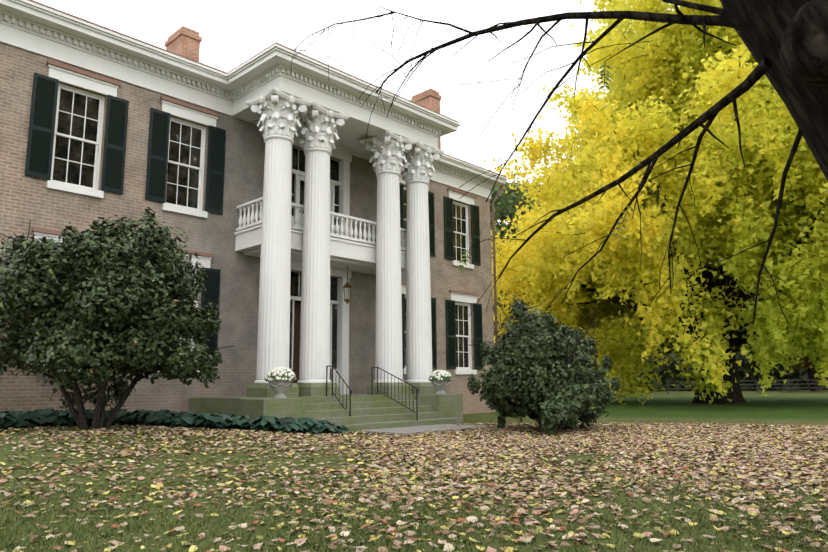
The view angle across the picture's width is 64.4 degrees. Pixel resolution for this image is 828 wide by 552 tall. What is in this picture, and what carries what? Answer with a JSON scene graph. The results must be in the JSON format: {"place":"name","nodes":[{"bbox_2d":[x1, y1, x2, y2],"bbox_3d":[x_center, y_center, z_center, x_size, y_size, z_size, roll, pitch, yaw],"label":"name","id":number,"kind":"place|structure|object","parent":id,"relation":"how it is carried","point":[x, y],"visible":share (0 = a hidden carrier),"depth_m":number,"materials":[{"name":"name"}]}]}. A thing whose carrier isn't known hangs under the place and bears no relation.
{"place":"outdoors","nodes":[
{"label":"outdoors","id":0,"kind":"place"},
{"bbox_2d":[234,108,383,161],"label":"portico ceiling beams","id":1,"kind":"structure","parent":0,"point":[351,133],"depth_m":19.13,"materials":[{"name":"white paint"}]},
{"bbox_2d":[34,0,679,222],"label":"sky","id":2,"kind":"structure","parent":0,"point":[232,32],"materials":[{"name":"white"}]},
{"bbox_2d":[0,389,827,551],"bbox_3d":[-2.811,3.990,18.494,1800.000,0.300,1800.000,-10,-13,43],"label":"lawn","id":3,"kind":"structure","parent":0,"point":[799,407],"depth_m":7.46,"materials":[{"name":"green plant"}]},
{"bbox_2d":[0,206,233,429],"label":"holly shrub","id":4,"kind":"object","parent":3,"relation":"on","point":[100,261],"depth_m":11.27,"materials":[{"name":"green plant"}]},
{"bbox_2d":[0,408,349,433],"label":"ground cover plants","id":5,"kind":"object","parent":3,"relation":"on","point":[37,418],"visible":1,"depth_m":12.91,"materials":[{"name":"green plant"}]},
{"bbox_2d":[0,42,495,423],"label":"brick wall","id":6,"kind":"structure","parent":3,"relation":"on","point":[24,200],"depth_m":16.82,"materials":[{"name":"brown brick"}]},
{"bbox_2d":[8,72,483,369],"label":"window shutters","id":7,"kind":"object","parent":6,"relation":"attached to","point":[39,154],"depth_m":16.12,"materials":[{"name":"black wood"}]},
{"bbox_2d":[0,0,507,198],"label":"cornice","id":8,"kind":"structure","parent":6,"relation":"on","point":[27,25],"depth_m":16.59,"materials":[{"name":"white paint"}]},
{"bbox_2d":[28,0,506,177],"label":"roof edge","id":9,"kind":"object","parent":8,"relation":"on","point":[60,11],"visible":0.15,"depth_m":16.39,"materials":[{"name":"metal"}]},
{"bbox_3d":[-6.448,-4.910,23.415,15.160,1.310,17.960,-10,-13,43],"label":"roof hip","id":10,"kind":"object","parent":9,"relation":"on","visible":0},
{"bbox_2d":[165,26,440,149],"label":"chimneys","id":11,"kind":"object","parent":10,"relation":"on","point":[184,41],"visible":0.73,"depth_m":20.65,"materials":[{"name":"brick"}]},
{"bbox_2d":[31,64,477,374],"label":"window frames","id":12,"kind":"structure","parent":6,"relation":"attached to","point":[92,84],"depth_m":16.34,"materials":[{"name":"white wood"}]},
{"bbox_2d":[53,89,468,366],"bbox_3d":[-2.970,-0.434,19.344,0.034,6.010,14.290,-10,-13,43],"label":"window glass","id":13,"kind":"object","parent":12,"relation":"in","point":[62,143],"visible":0.35,"depth_m":16.41,"materials":[{"name":"glass"}]},
{"bbox_2d":[31,59,478,295],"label":"window lintels","id":14,"kind":"structure","parent":6,"relation":"attached to","point":[85,73],"depth_m":16.23,"materials":[{"name":"white stone"}]},
{"bbox_2d":[293,302,302,382],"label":"door frame","id":15,"kind":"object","parent":6,"relation":"on","point":[296,344],"visible":0.07,"depth_m":19.06,"materials":[{"name":"brown wood"}]},
{"bbox_2d":[235,197,405,274],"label":"balcony deck rails","id":16,"kind":"object","parent":6,"relation":"attached to","point":[356,255],"visible":0.44,"depth_m":18.27,"materials":[{"name":"white wood"}]},
{"bbox_2d":[238,201,405,247],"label":"balcony balusters","id":17,"kind":"object","parent":16,"relation":"attached to","point":[253,217],"visible":0.4,"depth_m":18.27,"materials":[{"name":"white wood"}]},
{"bbox_2d":[343,265,351,303],"bbox_3d":[-1.928,0.248,19.068,0.261,1.127,0.301,-10,-13,43],"label":"hanging lantern","id":18,"kind":"object","parent":16,"relation":"hanging from","point":[348,286],"visible":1,"depth_m":18.97,"materials":[{"name":"gold metal"}]},
{"bbox_2d":[289,133,353,393],"bbox_3d":[-2.913,-0.340,19.273,0.440,7.540,2.640,-10,-13,43],"label":"door frame","id":19,"kind":"object","parent":6,"relation":"attached to","point":[343,183],"visible":0.25,"depth_m":19.63,"materials":[{"name":"white wood"}]},
{"bbox_2d":[289,148,338,368],"bbox_3d":[-2.991,-0.515,19.376,0.030,6.420,1.940,-10,-13,43],"label":"door glass","id":20,"kind":"object","parent":19,"relation":"in","point":[334,170],"visible":0.23,"depth_m":19.54,"materials":[{"name":"black glass"}]},
{"bbox_2d":[492,181,504,344],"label":"downspouts","id":21,"kind":"object","parent":6,"relation":"attached to","point":[494,257],"visible":0.73,"depth_m":25.42,"materials":[{"name":"metal"}]},
{"bbox_2d":[188,382,462,432],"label":"porch steps","id":22,"kind":"structure","parent":3,"relation":"on","point":[369,411],"depth_m":15.88,"materials":[{"name":"concrete"}]},
{"bbox_2d":[254,134,431,383],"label":"columns","id":23,"kind":"structure","parent":22,"relation":"on","point":[273,343],"depth_m":17.02,"materials":[{"name":"white paint"}]},
{"bbox_2d":[246,87,443,181],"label":"column capitals","id":24,"kind":"object","parent":23,"relation":"on","point":[284,113],"visible":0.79,"depth_m":17.39,"materials":[{"name":"white stone"}]},
{"bbox_2d":[268,379,449,398],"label":"flower urns","id":25,"kind":"object","parent":22,"relation":"on","point":[279,388],"visible":0.92,"depth_m":14.30,"materials":[{"name":"white stone"}]},
{"bbox_2d":[264,367,452,381],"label":"white flowers","id":26,"kind":"object","parent":25,"relation":"in","point":[277,374],"visible":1,"depth_m":14.35,"materials":[{"name":"white plant"}]},
{"bbox_2d":[326,366,418,419],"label":"stair handrails","id":27,"kind":"object","parent":22,"relation":"on","point":[372,389],"visible":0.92,"depth_m":16.57,"materials":[{"name":"black metal"}]},
{"bbox_2d":[0,422,827,551],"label":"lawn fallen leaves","id":28,"kind":"object","parent":3,"relation":"on","point":[655,437],"visible":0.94,"depth_m":7.85,"materials":[{"name":"beige plant"}]},
{"bbox_2d":[357,424,490,434],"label":"paved walkway","id":29,"kind":"structure","parent":3,"relation":"on","point":[400,430],"depth_m":14.99,"materials":[{"name":"grey concrete"}]},
{"bbox_2d":[490,163,545,344],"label":"tree","id":30,"kind":"object","parent":3,"relation":"on","point":[509,202],"depth_m":44.72,"materials":[{"name":"green plant"}]},
{"bbox_2d":[466,297,620,434],"bbox_3d":[2.963,2.033,14.831,3.451,3.041,3.732,-10,-13,43],"label":"holly shrub","id":31,"kind":"object","parent":3,"relation":"on","point":[524,377],"depth_m":14.03,"materials":[{"name":"green plant"}]},
{"bbox_2d":[483,0,827,403],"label":"ginkgo tree","id":32,"kind":"object","parent":3,"relation":"on","point":[755,181],"depth_m":27.30,"materials":[{"name":"yellow plant"}]},
{"bbox_2d":[648,332,677,354],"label":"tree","id":33,"kind":"object","parent":3,"relation":"on","point":[662,345],"depth_m":88.02,"materials":[{"name":"green plant"}]},
{"bbox_2d":[597,271,827,391],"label":"tree line","id":34,"kind":"object","parent":3,"relation":"on","point":[744,368],"depth_m":81.29,"materials":[{"name":"plant"}]},
{"bbox_2d":[666,379,827,393],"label":"paddock fence","id":35,"kind":"object","parent":3,"relation":"on","point":[788,384],"visible":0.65,"depth_m":62.15,"materials":[{"name":"brown wood"}]},
{"bbox_2d":[747,324,820,390],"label":"tree","id":36,"kind":"object","parent":3,"relation":"on","point":[798,367],"depth_m":70.64,"materials":[{"name":"green plant"}]},
{"bbox_2d":[291,0,827,340],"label":"tree branches","id":37,"kind":"object","parent":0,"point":[785,42],"visible":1,"depth_m":2.95,"materials":[{"name":"brown plant"}]},
{"bbox_2d":[456,65,632,271],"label":"tree leaflets","id":38,"kind":"object","parent":37,"relation":"attached to","point":[627,206],"visible":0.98,"depth_m":3.40,"materials":[{"name":"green plant"}]}
]}

